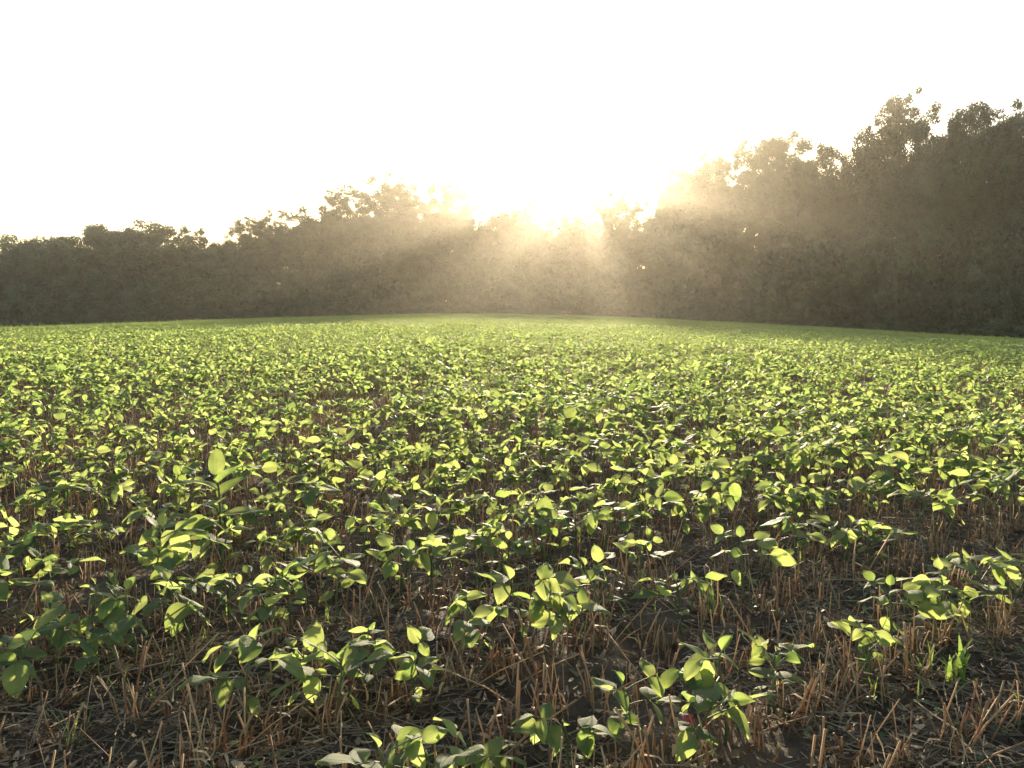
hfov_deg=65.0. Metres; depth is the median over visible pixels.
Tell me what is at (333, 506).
soybean plant
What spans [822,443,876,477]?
soybean plant
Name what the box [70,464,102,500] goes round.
soybean plant
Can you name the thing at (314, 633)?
soybean plant
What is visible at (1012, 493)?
soybean plant
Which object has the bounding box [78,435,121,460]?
soybean plant
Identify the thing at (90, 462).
soybean plant
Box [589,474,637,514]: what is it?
soybean plant
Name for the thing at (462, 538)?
soybean plant
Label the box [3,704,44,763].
stubble tuft
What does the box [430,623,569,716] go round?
stubble tuft
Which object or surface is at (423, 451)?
soybean plant
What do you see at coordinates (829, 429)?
soybean plant
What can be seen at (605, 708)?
stubble tuft
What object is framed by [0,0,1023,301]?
sky
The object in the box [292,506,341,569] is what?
soybean plant
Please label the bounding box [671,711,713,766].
stubble tuft
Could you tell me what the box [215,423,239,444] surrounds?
soybean plant
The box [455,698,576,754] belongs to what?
stubble tuft
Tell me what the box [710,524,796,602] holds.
soybean plant
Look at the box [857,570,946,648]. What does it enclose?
soybean plant
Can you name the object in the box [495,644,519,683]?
stubble tuft
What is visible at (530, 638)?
stubble tuft
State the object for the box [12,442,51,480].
soybean plant
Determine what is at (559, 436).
soybean plant
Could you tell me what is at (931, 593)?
soybean plant
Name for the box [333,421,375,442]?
soybean plant
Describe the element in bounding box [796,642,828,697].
stubble tuft
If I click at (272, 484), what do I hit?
soybean plant
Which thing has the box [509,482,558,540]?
soybean plant
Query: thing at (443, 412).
soybean plant
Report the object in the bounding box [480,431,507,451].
soybean plant
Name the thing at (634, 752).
stubble tuft
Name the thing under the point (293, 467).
soybean plant
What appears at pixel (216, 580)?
soybean plant
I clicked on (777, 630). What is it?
stubble tuft
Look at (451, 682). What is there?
stubble tuft
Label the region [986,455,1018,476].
soybean plant
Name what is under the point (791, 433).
soybean plant
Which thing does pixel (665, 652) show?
stubble tuft
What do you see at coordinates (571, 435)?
soybean plant
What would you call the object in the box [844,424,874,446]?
soybean plant
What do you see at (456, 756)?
soybean plant
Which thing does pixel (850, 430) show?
soybean plant
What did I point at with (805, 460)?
soybean plant
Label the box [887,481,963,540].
soybean plant
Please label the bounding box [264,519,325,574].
soybean plant
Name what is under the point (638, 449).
soybean plant
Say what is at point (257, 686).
stubble tuft
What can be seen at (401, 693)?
stubble tuft
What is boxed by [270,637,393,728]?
soybean plant
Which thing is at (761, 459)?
soybean plant
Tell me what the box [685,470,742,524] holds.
soybean plant
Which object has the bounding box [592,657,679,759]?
soybean plant
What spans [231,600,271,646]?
stubble tuft
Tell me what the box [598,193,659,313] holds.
broadleaf tree
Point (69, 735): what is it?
stubble tuft
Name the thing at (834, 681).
stubble tuft
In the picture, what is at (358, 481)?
soybean plant
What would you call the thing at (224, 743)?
stubble tuft
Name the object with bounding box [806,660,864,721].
stubble tuft
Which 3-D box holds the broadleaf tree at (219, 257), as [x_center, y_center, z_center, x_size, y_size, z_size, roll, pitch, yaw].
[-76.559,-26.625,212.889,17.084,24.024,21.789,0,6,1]
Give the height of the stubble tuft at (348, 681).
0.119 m
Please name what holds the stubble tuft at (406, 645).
on the ground at (794, 747)
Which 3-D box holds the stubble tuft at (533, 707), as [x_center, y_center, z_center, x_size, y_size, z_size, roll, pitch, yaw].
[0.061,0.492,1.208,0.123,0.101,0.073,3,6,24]
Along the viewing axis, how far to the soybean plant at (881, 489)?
2.48 m
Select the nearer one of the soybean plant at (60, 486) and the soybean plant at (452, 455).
the soybean plant at (60, 486)
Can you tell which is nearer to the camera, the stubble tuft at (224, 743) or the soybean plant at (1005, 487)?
the stubble tuft at (224, 743)
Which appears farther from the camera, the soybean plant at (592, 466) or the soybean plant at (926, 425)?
the soybean plant at (926, 425)
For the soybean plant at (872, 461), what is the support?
on the ground at (794, 747)
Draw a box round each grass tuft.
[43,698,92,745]
[149,680,174,710]
[696,578,722,614]
[855,644,877,677]
[915,640,945,677]
[936,635,975,685]
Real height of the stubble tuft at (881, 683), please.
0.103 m
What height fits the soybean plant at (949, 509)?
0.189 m
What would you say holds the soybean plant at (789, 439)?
on the ground at (794, 747)
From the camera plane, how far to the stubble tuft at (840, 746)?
1.11 m
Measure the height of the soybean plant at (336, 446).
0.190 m
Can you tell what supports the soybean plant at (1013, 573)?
on the ground at (794, 747)
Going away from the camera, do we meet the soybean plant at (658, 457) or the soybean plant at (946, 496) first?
the soybean plant at (946, 496)
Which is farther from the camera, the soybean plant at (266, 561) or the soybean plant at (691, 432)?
the soybean plant at (691, 432)
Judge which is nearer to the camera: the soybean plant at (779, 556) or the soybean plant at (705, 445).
the soybean plant at (779, 556)
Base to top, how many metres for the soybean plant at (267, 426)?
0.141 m
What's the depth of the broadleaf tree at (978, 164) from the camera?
120.58 m
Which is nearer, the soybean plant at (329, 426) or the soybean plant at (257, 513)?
the soybean plant at (257, 513)
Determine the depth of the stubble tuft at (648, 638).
1.56 m
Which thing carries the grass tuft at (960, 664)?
on the ground at (794, 747)
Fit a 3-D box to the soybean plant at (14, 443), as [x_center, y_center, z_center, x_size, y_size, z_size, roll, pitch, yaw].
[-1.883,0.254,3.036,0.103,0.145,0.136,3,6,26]
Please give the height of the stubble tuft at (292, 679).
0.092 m
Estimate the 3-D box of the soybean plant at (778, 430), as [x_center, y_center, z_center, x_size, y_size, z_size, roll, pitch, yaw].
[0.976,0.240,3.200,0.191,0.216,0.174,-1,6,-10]
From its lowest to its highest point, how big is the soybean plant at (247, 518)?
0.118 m
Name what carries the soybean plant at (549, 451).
on the ground at (794, 747)
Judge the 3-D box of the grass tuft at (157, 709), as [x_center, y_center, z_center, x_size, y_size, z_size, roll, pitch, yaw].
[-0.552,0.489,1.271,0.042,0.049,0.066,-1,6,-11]
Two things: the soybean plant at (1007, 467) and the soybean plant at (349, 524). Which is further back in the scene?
the soybean plant at (1007, 467)
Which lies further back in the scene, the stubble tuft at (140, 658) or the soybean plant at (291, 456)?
the soybean plant at (291, 456)
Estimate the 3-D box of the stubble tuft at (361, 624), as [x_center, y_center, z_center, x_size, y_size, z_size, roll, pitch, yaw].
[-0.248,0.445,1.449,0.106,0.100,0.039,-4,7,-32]
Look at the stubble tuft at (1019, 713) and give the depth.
1.26 m
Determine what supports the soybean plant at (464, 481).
on the ground at (794, 747)
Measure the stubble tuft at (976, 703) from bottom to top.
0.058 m
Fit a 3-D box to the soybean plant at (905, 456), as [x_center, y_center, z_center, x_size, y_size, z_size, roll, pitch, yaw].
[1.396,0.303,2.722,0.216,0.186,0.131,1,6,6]
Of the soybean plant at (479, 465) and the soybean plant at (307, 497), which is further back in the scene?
the soybean plant at (479, 465)
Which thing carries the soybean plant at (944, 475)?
on the ground at (794, 747)
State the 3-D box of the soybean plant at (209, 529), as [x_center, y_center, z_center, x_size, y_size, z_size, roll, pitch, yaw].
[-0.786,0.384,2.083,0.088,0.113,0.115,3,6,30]
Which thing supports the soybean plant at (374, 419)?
on the ground at (794, 747)
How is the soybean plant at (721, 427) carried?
on the ground at (794, 747)
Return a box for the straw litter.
[0,357,1023,767]
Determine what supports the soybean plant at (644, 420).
on the ground at (794, 747)
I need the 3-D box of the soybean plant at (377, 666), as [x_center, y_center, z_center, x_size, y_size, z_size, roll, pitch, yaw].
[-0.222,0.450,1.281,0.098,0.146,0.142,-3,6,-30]
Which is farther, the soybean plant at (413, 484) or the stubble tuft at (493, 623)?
the soybean plant at (413, 484)
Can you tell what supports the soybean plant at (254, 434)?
on the ground at (794, 747)
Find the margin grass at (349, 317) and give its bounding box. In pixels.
[1,314,1022,345]
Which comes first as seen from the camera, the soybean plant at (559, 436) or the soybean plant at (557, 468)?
the soybean plant at (557, 468)
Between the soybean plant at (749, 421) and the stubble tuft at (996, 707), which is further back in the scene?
the soybean plant at (749, 421)
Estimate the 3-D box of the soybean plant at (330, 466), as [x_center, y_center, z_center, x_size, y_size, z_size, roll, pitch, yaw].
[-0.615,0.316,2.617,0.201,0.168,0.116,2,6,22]
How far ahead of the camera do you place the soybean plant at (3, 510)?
2.16 m
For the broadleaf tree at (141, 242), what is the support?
on the ground at (794, 747)
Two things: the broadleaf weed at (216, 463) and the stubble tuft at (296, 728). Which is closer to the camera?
the stubble tuft at (296, 728)
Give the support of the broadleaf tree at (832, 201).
on the ground at (794, 747)
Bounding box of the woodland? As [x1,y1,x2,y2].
[0,125,1023,319]
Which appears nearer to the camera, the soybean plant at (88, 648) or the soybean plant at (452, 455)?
the soybean plant at (88, 648)
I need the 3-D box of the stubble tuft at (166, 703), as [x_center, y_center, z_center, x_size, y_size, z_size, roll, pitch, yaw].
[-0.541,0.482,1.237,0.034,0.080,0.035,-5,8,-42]
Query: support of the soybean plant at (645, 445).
on the ground at (794, 747)
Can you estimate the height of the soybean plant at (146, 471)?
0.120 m
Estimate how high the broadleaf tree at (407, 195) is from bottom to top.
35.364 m
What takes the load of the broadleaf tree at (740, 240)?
on the ground at (794, 747)
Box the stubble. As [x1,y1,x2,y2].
[0,337,1023,767]
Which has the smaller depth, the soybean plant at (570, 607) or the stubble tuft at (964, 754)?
the stubble tuft at (964, 754)
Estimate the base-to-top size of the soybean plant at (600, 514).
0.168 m
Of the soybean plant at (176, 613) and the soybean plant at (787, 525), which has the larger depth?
the soybean plant at (787, 525)
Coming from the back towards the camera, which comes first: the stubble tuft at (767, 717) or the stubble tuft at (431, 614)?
the stubble tuft at (431, 614)
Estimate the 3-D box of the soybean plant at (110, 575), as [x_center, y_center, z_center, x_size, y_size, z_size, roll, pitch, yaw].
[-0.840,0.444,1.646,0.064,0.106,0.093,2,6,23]
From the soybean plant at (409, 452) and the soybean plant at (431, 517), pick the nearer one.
the soybean plant at (431, 517)
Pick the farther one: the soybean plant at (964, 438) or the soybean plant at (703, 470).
the soybean plant at (964, 438)
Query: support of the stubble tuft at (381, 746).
on the ground at (794, 747)
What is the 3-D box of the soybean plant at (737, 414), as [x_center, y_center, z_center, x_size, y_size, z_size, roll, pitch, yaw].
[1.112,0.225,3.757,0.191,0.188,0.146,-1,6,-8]
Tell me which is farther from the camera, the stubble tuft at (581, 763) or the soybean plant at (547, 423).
the soybean plant at (547, 423)
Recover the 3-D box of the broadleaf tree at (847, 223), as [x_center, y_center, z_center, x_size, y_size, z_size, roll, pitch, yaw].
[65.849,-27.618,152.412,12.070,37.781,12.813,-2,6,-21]
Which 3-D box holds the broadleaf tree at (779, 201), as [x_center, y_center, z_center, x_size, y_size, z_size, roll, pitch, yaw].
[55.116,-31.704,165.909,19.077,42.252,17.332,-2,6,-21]
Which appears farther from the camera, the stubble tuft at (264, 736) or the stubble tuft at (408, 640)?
the stubble tuft at (408, 640)
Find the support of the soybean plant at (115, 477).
on the ground at (794, 747)
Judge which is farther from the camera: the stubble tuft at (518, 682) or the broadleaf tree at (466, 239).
the broadleaf tree at (466, 239)
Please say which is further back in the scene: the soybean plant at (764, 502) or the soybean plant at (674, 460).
the soybean plant at (674, 460)
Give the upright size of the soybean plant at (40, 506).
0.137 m
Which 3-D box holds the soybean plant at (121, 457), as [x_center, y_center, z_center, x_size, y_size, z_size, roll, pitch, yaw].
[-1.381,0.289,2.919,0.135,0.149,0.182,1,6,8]
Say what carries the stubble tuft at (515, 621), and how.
on the ground at (794, 747)
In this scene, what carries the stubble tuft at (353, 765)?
on the ground at (794, 747)
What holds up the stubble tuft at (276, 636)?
on the ground at (794, 747)
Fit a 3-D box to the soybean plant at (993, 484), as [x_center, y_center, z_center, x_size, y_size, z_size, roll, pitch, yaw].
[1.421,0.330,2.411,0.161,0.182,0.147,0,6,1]
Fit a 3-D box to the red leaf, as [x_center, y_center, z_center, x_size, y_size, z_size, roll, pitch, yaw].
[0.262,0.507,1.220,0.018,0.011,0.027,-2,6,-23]
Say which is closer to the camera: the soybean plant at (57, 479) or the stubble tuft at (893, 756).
the stubble tuft at (893, 756)
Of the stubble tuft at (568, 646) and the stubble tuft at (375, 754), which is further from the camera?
the stubble tuft at (568, 646)
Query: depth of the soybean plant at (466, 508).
2.10 m
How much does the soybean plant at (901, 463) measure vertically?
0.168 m
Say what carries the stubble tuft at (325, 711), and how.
on the ground at (794, 747)
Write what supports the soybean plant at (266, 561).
on the ground at (794, 747)
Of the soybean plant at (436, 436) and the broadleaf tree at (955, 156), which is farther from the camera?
the broadleaf tree at (955, 156)
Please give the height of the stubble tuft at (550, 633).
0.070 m
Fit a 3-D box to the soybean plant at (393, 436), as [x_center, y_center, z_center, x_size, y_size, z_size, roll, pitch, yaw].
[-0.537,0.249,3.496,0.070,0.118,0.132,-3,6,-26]
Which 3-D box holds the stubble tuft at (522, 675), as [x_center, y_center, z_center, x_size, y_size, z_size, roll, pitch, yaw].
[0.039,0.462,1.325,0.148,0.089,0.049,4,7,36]
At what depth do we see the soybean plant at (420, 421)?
3.57 m
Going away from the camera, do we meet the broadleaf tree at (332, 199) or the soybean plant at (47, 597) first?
the soybean plant at (47, 597)
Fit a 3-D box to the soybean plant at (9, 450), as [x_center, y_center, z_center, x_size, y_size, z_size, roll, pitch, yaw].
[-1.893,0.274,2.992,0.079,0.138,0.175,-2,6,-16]
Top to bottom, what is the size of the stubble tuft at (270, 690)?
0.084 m
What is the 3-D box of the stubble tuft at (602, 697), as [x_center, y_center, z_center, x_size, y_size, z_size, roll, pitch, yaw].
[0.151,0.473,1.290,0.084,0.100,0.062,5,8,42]
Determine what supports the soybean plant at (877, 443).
on the ground at (794, 747)
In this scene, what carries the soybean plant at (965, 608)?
on the ground at (794, 747)
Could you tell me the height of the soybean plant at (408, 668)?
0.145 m
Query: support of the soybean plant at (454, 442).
on the ground at (794, 747)
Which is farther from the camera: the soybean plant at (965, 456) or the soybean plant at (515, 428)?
the soybean plant at (515, 428)
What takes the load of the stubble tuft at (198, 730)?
on the ground at (794, 747)
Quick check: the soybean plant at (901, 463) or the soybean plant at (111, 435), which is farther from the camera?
the soybean plant at (111, 435)
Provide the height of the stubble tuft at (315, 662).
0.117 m
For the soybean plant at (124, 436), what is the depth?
3.26 m
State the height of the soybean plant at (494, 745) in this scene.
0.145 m
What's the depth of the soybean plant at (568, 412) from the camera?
3.70 m
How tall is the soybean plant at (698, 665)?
0.174 m
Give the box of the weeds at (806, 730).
[2,464,1023,767]
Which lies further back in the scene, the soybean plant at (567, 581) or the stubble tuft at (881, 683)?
the soybean plant at (567, 581)
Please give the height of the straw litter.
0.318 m
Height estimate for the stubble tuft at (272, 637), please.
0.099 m
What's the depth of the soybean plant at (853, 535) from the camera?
2.00 m
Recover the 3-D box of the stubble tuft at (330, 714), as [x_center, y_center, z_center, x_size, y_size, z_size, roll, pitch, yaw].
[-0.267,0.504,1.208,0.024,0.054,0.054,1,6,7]
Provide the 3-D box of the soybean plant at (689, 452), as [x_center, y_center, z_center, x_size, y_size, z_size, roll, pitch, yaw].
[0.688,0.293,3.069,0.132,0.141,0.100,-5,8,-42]
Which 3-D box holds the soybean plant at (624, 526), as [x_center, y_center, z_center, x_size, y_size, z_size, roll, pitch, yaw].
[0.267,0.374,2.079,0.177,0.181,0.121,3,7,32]
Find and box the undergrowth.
[0,216,1023,338]
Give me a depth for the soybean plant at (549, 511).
1.97 m
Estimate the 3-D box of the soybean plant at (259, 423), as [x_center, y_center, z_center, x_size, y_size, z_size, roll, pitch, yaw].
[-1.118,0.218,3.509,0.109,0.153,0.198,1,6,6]
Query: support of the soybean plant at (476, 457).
on the ground at (794, 747)
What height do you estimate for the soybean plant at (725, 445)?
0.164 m
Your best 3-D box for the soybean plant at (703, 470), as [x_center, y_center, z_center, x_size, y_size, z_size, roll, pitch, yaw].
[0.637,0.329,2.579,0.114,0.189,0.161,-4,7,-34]
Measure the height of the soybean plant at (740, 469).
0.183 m
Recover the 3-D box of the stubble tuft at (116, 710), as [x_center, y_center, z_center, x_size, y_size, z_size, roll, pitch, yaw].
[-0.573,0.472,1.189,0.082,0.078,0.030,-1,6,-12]
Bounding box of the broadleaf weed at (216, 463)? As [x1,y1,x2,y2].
[171,445,270,556]
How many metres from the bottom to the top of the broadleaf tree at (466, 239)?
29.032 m
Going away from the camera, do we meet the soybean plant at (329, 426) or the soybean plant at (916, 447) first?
the soybean plant at (916, 447)
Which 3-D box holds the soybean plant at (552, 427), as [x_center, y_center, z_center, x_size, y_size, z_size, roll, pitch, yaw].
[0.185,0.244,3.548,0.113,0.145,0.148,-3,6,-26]
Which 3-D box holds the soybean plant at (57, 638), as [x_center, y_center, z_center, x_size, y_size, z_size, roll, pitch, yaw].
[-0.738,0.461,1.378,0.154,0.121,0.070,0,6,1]
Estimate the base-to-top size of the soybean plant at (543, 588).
0.184 m
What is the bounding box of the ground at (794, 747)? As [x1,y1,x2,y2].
[0,315,1023,767]
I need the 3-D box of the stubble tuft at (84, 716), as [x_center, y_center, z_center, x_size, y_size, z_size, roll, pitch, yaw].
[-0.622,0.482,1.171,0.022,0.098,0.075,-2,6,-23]
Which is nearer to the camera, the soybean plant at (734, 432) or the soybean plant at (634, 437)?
the soybean plant at (634, 437)
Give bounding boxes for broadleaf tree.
[0,232,48,326]
[16,231,98,325]
[57,222,143,325]
[80,217,181,323]
[158,224,217,319]
[187,238,249,317]
[221,215,277,311]
[239,207,304,316]
[272,204,346,314]
[314,182,377,303]
[350,169,419,310]
[372,181,445,304]
[413,179,481,307]
[443,202,494,307]
[475,207,533,307]
[509,194,556,304]
[535,202,599,311]
[585,188,638,311]
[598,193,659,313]
[641,164,711,316]
[669,149,739,313]
[707,137,780,311]
[739,129,833,270]
[783,141,841,294]
[803,149,862,313]
[830,138,886,277]
[840,83,943,321]
[884,121,949,317]
[914,106,1001,319]
[942,96,1023,284]
[977,96,1023,268]
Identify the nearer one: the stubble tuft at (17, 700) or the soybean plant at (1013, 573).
the stubble tuft at (17, 700)
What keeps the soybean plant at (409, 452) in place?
on the ground at (794, 747)
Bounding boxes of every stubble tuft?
[0,666,21,707]
[0,691,54,747]
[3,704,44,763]
[28,661,61,707]
[40,657,87,707]
[40,702,83,760]
[78,678,91,748]
[80,720,162,767]
[96,676,153,730]
[109,633,218,725]
[117,663,130,691]
[118,632,157,676]
[122,634,156,670]
[126,679,159,711]
[147,670,169,716]
[153,632,202,671]
[157,593,210,658]
[169,684,208,767]
[174,625,202,672]
[178,711,211,767]
[180,677,217,712]
[181,638,269,706]
[198,685,316,767]
[198,691,257,760]
[209,626,261,665]
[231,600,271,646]
[237,687,294,760]
[240,663,269,702]
[250,662,283,708]
[258,679,293,756]
[267,605,302,649]
[268,698,304,756]
[272,616,296,652]
[279,609,306,639]
[280,648,320,695]
[283,605,330,642]
[296,620,330,681]
[301,692,347,746]
[302,674,356,726]
[318,616,369,678]
[320,697,342,733]
[328,738,392,767]
[337,711,385,767]
[339,678,400,724]
[341,617,443,693]
[342,604,392,654]
[361,678,396,725]
[367,721,403,767]
[370,722,408,767]
[384,607,410,653]
[385,658,423,710]
[395,623,419,656]
[401,611,422,660]
[405,647,445,702]
[413,580,460,641]
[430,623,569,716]
[435,615,543,697]
[444,622,458,651]
[445,646,471,690]
[450,636,498,690]
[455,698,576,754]
[464,608,489,648]
[465,711,489,741]
[478,587,519,635]
[483,632,505,679]
[485,662,530,752]
[495,633,579,681]
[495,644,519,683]
[508,594,530,636]
[515,611,553,660]
[525,679,594,724]
[528,615,562,641]
[535,645,543,675]
[536,655,561,725]
[537,719,594,767]
[542,609,577,656]
[553,661,568,721]
[559,612,597,660]
[573,591,610,655]
[576,644,637,706]
[579,650,614,725]
[589,595,610,649]
[595,596,654,653]
[604,715,653,767]
[608,634,673,704]
[613,608,660,661]
[614,695,682,767]
[614,715,666,767]
[621,660,640,713]
[629,662,659,704]
[635,620,653,648]
[645,700,728,767]
[653,630,673,667]
[653,642,680,693]
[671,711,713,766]
[681,630,724,664]
[707,701,751,746]
[709,645,742,682]
[710,609,738,678]
[714,634,742,689]
[716,629,782,677]
[728,599,782,654]
[737,694,807,732]
[745,691,764,751]
[763,708,799,737]
[765,651,811,718]
[772,664,824,733]
[789,627,802,664]
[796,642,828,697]
[801,714,875,767]
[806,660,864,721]
[809,635,857,698]
[819,620,901,706]
[819,635,852,683]
[822,699,899,767]
[835,635,896,708]
[853,647,887,681]
[858,741,900,767]
[867,646,889,692]
[883,622,941,686]
[883,732,912,767]
[892,703,911,765]
[902,658,931,685]
[924,682,1014,754]
[941,693,1023,767]
[943,707,983,742]
[955,679,1012,748]
[961,705,981,742]
[971,698,1010,730]
[973,679,1023,733]
[995,700,1023,736]
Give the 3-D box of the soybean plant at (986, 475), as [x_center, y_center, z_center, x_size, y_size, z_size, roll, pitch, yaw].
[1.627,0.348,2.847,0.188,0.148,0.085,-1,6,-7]
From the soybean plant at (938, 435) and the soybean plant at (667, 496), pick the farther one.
the soybean plant at (938, 435)
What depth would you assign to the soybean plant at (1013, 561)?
1.68 m
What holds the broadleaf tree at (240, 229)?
on the ground at (794, 747)
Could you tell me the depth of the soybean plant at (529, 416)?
3.87 m
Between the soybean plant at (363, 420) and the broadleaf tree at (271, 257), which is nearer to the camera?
the soybean plant at (363, 420)
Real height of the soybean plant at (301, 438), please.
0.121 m
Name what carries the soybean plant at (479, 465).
on the ground at (794, 747)
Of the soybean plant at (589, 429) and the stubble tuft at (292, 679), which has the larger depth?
the soybean plant at (589, 429)
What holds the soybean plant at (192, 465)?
on the ground at (794, 747)
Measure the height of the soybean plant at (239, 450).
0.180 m
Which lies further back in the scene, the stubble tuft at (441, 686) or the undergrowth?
the undergrowth
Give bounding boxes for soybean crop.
[0,313,1023,575]
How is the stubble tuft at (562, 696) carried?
on the ground at (794, 747)
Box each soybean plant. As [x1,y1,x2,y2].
[0,419,28,449]
[0,431,30,457]
[0,437,12,455]
[0,441,19,459]
[0,461,21,478]
[0,465,49,512]
[0,505,7,520]
[0,516,59,571]
[0,533,43,554]
[0,555,19,600]
[0,603,65,709]
[6,488,58,529]
[7,418,47,450]
[9,546,105,620]
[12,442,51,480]
[19,591,80,654]
[24,427,70,451]
[25,512,112,559]
[28,469,101,512]
[38,613,111,670]
[40,450,76,483]
[45,426,67,449]
[49,464,80,505]
[53,434,86,462]
[61,442,112,480]
[63,620,134,684]
[65,479,137,520]
[66,526,126,558]
[70,419,96,438]
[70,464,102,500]
[72,575,147,662]
[77,420,106,435]
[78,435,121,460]
[78,571,126,607]
[80,453,118,477]
[89,423,142,456]
[96,461,136,501]
[112,423,134,448]
[115,442,161,475]
[118,427,156,458]
[119,511,197,599]
[120,465,159,490]
[121,496,186,546]
[123,529,207,604]
[124,427,157,452]
[129,489,151,522]
[131,564,212,645]
[138,417,173,441]
[139,435,194,463]
[143,451,202,483]
[148,409,183,441]
[156,464,195,511]
[156,475,209,511]
[162,440,196,460]
[163,433,189,458]
[167,422,197,455]
[173,454,203,492]
[176,439,208,461]
[177,623,305,737]
[182,509,232,550]
[183,514,250,589]
[190,487,232,515]
[194,565,254,631]
[206,503,257,543]
[208,428,257,459]
[209,441,252,482]
[211,441,271,485]
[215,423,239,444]
[224,460,282,505]
[228,439,246,455]
[229,431,269,461]
[237,561,300,643]
[239,417,271,443]
[241,505,270,533]
[243,529,305,572]
[247,418,264,448]
[254,453,283,482]
[254,488,305,538]
[255,419,308,461]
[260,557,309,630]
[262,419,285,445]
[262,445,307,477]
[262,478,289,502]
[263,620,339,717]
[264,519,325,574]
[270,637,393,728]
[277,444,328,506]
[281,417,313,443]
[288,451,318,472]
[288,531,367,622]
[289,476,342,521]
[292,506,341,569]
[296,470,345,506]
[298,459,351,499]
[299,435,323,459]
[304,423,323,436]
[304,429,356,476]
[316,425,338,452]
[316,724,447,767]
[317,421,336,434]
[317,443,359,460]
[321,500,342,523]
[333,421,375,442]
[338,622,411,694]
[340,413,360,438]
[343,475,405,521]
[345,515,393,564]
[346,450,397,489]
[350,415,370,440]
[355,411,379,439]
[355,438,383,473]
[358,466,407,523]
[366,533,430,600]
[367,502,419,556]
[369,436,407,467]
[369,438,387,455]
[377,450,410,473]
[378,427,397,449]
[382,427,409,440]
[384,533,472,596]
[384,728,495,767]
[386,408,416,428]
[386,625,451,719]
[387,443,431,477]
[389,441,424,470]
[391,474,435,512]
[395,514,429,545]
[397,417,414,435]
[401,442,439,476]
[411,489,488,542]
[414,416,442,433]
[415,428,455,462]
[422,463,455,510]
[426,422,464,463]
[429,408,458,443]
[429,461,466,501]
[433,717,526,767]
[434,450,471,484]
[434,459,485,509]
[438,490,511,534]
[440,407,484,440]
[440,437,485,468]
[441,419,463,440]
[445,589,492,671]
[448,432,480,452]
[448,518,506,589]
[449,424,488,452]
[461,519,540,585]
[467,406,497,437]
[473,562,566,658]
[474,454,507,480]
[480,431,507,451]
[481,437,525,470]
[486,504,520,537]
[489,403,520,440]
[491,457,520,503]
[502,416,527,451]
[503,435,558,474]
[507,468,537,502]
[509,432,536,452]
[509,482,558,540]
[511,488,554,525]
[511,579,609,655]
[511,702,621,767]
[512,419,533,431]
[517,495,569,562]
[521,407,540,434]
[522,439,558,477]
[524,458,568,494]
[531,394,565,436]
[535,501,613,557]
[538,415,565,448]
[538,425,562,450]
[548,433,570,465]
[549,468,572,497]
[550,448,601,486]
[550,544,622,627]
[552,495,576,523]
[561,403,618,450]
[565,433,594,463]
[567,419,601,448]
[568,432,620,485]
[569,415,596,437]
[569,483,616,513]
[573,431,620,460]
[577,499,644,551]
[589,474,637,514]
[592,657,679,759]
[598,431,632,447]
[599,413,634,437]
[599,421,629,461]
[602,466,673,522]
[603,411,635,437]
[606,440,657,479]
[607,440,655,473]
[613,533,675,589]
[615,429,640,455]
[618,484,683,544]
[623,412,652,435]
[627,420,660,454]
[628,441,667,480]
[630,409,666,430]
[630,571,727,633]
[633,488,669,513]
[637,453,688,505]
[651,433,698,467]
[653,418,685,448]
[655,439,673,451]
[657,679,774,763]
[659,630,737,745]
[662,494,722,542]
[669,438,716,478]
[671,450,730,505]
[681,443,705,463]
[685,430,705,444]
[685,455,726,494]
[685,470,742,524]
[689,426,710,443]
[697,453,752,491]
[700,427,733,458]
[704,425,735,452]
[705,418,744,438]
[705,457,755,481]
[710,436,735,458]
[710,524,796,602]
[719,421,768,458]
[724,406,761,447]
[729,412,772,446]
[732,417,789,454]
[738,629,813,716]
[742,432,791,452]
[746,468,776,498]
[748,420,775,438]
[749,445,778,478]
[753,480,788,530]
[753,481,803,537]
[754,470,820,531]
[757,499,827,574]
[763,443,804,481]
[771,432,799,454]
[775,475,836,529]
[782,424,817,438]
[785,433,812,446]
[788,425,860,472]
[788,437,840,483]
[800,417,858,458]
[808,438,847,471]
[808,457,871,520]
[809,514,872,563]
[810,420,839,442]
[812,424,875,478]
[815,486,853,518]
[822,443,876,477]
[828,616,905,683]
[829,519,916,570]
[839,419,861,447]
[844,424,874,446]
[849,422,872,441]
[852,476,895,519]
[857,446,894,472]
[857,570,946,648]
[861,439,898,460]
[862,476,893,513]
[867,461,932,509]
[875,470,917,509]
[879,454,935,485]
[881,431,919,471]
[887,446,960,498]
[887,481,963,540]
[888,436,938,458]
[889,421,940,457]
[896,556,963,649]
[903,422,950,459]
[909,429,945,453]
[922,424,973,451]
[922,478,995,536]
[929,453,979,492]
[931,445,987,478]
[931,547,1021,620]
[932,580,991,629]
[943,425,979,453]
[948,467,1020,513]
[952,462,998,497]
[966,455,1023,494]
[977,467,1023,517]
[984,547,1023,613]
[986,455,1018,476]
[994,439,1023,483]
[997,455,1023,491]
[1003,486,1023,495]
[1009,450,1023,462]
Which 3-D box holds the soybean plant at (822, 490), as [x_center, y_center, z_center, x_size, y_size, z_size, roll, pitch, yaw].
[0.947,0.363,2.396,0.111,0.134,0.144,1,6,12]
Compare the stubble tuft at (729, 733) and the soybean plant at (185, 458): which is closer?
the stubble tuft at (729, 733)
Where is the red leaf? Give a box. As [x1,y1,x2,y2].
[680,712,693,723]
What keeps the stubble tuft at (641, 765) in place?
on the ground at (794, 747)
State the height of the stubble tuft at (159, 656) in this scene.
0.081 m
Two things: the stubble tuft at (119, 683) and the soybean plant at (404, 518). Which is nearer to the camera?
the stubble tuft at (119, 683)
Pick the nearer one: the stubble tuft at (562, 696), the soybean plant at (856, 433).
the stubble tuft at (562, 696)
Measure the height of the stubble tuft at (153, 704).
0.120 m
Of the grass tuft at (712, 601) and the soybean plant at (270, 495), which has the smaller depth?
the grass tuft at (712, 601)
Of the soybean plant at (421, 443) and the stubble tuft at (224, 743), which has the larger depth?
the soybean plant at (421, 443)

